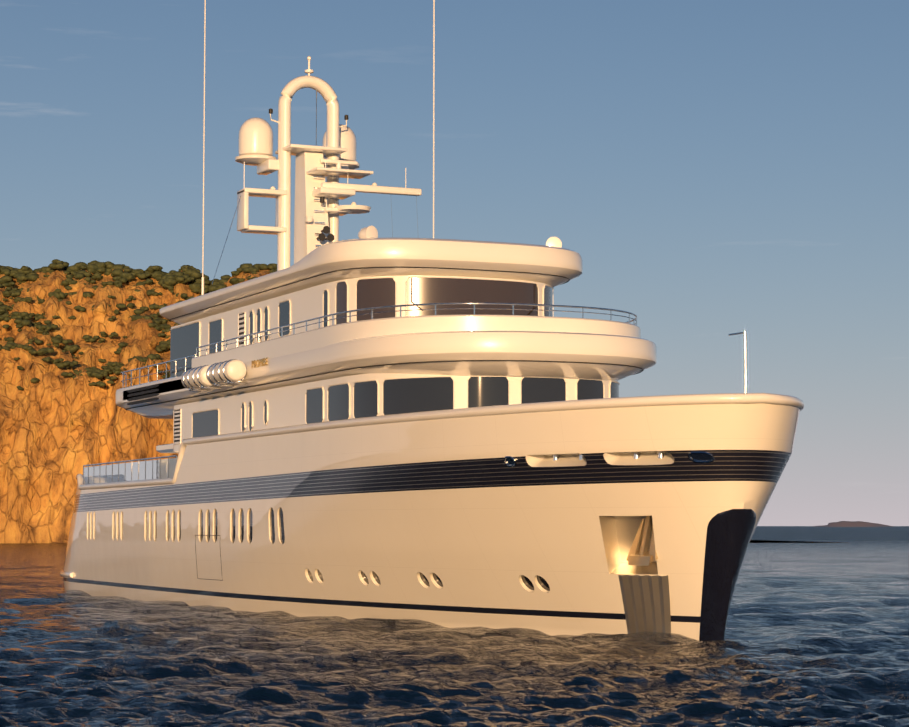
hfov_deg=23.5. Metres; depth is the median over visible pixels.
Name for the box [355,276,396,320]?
bridge window
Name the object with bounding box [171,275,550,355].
bridge house
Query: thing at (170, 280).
cliff shrubs
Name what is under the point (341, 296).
bridge window
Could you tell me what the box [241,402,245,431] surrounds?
window
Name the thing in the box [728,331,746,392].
bow jackstaff
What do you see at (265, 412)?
window
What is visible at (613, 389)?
window
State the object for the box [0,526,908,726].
sea
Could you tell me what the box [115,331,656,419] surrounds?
bridge deck slab
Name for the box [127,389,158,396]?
vent slat
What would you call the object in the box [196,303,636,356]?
bridge deck rail
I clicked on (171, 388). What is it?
side recess
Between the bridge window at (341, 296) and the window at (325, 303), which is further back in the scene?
the window at (325, 303)
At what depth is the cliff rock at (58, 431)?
422.55 m
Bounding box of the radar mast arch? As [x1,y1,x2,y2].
[201,0,434,294]
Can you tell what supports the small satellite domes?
on the sun deck brow
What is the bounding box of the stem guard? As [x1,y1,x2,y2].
[699,509,755,640]
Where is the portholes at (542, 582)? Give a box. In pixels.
[88,507,549,590]
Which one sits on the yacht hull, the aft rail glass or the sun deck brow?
the aft rail glass
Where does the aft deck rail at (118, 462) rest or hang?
on the yacht hull
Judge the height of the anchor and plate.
4.051 m
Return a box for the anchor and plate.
[618,516,670,633]
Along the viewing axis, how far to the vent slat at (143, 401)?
96.73 m
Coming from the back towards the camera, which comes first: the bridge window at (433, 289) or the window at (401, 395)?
the bridge window at (433, 289)
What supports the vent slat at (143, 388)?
attached to the side recess at (171, 388)
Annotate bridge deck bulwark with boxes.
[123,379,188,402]
[192,315,640,367]
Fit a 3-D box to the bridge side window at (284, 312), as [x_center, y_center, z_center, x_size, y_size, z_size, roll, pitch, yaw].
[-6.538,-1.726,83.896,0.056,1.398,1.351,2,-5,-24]
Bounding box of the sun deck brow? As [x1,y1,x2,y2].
[159,238,582,324]
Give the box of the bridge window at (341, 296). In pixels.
[335,280,347,323]
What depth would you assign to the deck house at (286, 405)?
82.01 m
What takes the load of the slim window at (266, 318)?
attached to the bridge house at (307, 304)
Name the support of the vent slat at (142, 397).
attached to the side recess at (171, 388)
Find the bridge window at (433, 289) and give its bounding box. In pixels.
[405,276,538,315]
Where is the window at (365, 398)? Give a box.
[353,379,378,417]
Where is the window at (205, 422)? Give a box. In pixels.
[192,408,218,437]
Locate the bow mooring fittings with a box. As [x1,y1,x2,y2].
[504,451,714,466]
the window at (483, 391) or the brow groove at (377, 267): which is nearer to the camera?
the window at (483, 391)
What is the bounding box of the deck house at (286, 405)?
[173,373,617,451]
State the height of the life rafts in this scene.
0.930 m
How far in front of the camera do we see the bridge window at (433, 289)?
77.90 m
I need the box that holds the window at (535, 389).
[520,376,566,403]
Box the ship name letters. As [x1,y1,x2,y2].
[252,357,267,367]
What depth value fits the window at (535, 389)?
73.03 m
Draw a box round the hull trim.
[59,535,222,580]
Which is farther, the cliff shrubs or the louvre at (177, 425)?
the cliff shrubs
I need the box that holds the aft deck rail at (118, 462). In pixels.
[83,455,176,483]
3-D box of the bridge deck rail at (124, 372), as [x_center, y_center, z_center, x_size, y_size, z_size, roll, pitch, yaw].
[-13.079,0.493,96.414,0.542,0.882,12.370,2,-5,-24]
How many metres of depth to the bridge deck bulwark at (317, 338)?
73.61 m
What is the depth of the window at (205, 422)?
90.77 m
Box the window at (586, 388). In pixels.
[576,378,604,399]
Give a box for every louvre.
[173,409,180,444]
[238,312,244,346]
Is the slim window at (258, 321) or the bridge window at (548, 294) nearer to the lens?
the bridge window at (548, 294)
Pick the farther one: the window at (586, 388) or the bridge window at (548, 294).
the bridge window at (548, 294)
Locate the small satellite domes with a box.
[358,226,561,246]
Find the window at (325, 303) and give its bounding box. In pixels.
[323,289,328,326]
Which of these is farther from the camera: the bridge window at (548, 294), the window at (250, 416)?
the window at (250, 416)
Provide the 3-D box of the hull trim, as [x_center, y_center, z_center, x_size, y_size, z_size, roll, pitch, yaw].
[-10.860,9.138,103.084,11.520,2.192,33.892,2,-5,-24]
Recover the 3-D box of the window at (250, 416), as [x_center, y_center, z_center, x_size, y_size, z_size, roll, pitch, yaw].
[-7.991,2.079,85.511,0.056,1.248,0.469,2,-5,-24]
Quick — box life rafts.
[181,359,247,390]
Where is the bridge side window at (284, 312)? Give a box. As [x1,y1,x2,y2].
[278,299,290,336]
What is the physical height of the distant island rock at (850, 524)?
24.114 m
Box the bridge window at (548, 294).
[543,284,553,316]
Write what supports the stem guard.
on the yacht hull
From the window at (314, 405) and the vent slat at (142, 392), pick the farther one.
the vent slat at (142, 392)
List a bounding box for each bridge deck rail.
[121,355,195,387]
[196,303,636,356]
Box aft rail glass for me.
[84,458,175,483]
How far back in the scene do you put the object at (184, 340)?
95.80 m
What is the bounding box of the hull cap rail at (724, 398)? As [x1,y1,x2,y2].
[76,393,803,489]
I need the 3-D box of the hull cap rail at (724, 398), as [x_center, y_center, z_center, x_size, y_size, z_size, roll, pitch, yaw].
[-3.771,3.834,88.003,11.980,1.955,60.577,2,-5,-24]
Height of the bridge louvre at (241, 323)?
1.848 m
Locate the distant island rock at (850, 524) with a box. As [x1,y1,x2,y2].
[812,521,892,526]
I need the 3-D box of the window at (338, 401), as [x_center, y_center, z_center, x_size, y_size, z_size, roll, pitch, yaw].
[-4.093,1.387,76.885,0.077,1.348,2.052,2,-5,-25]
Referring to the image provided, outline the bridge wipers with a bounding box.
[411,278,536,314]
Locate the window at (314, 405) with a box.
[305,387,323,423]
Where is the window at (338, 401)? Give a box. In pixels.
[327,382,349,420]
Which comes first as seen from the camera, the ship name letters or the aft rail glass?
the ship name letters
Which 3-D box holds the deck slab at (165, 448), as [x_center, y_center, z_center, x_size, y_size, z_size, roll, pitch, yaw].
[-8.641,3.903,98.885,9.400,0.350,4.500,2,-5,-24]
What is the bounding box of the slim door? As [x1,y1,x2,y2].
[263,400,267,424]
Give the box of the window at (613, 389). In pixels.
[609,381,619,397]
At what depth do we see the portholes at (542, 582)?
83.10 m
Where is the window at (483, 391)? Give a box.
[467,376,509,407]
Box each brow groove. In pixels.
[125,360,643,410]
[169,267,569,320]
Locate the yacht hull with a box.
[63,403,799,640]
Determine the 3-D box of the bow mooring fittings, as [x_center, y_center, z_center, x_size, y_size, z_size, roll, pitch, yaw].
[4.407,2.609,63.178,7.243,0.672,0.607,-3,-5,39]
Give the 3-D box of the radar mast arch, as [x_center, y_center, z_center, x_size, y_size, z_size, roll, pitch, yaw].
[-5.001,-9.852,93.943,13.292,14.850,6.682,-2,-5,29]
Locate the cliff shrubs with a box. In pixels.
[0,259,276,389]
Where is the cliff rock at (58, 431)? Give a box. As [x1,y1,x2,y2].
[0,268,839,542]
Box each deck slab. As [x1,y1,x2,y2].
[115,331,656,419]
[156,443,178,453]
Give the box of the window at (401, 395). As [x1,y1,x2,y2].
[382,376,454,414]
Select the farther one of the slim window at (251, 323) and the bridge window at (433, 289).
the slim window at (251, 323)
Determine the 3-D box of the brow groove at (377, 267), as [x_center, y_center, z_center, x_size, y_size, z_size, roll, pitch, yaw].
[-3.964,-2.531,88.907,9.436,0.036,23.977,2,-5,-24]
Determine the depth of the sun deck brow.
78.29 m
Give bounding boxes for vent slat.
[127,384,158,392]
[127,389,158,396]
[127,393,158,400]
[127,397,158,404]
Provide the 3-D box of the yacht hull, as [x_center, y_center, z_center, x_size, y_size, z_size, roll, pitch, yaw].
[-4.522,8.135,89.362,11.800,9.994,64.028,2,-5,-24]

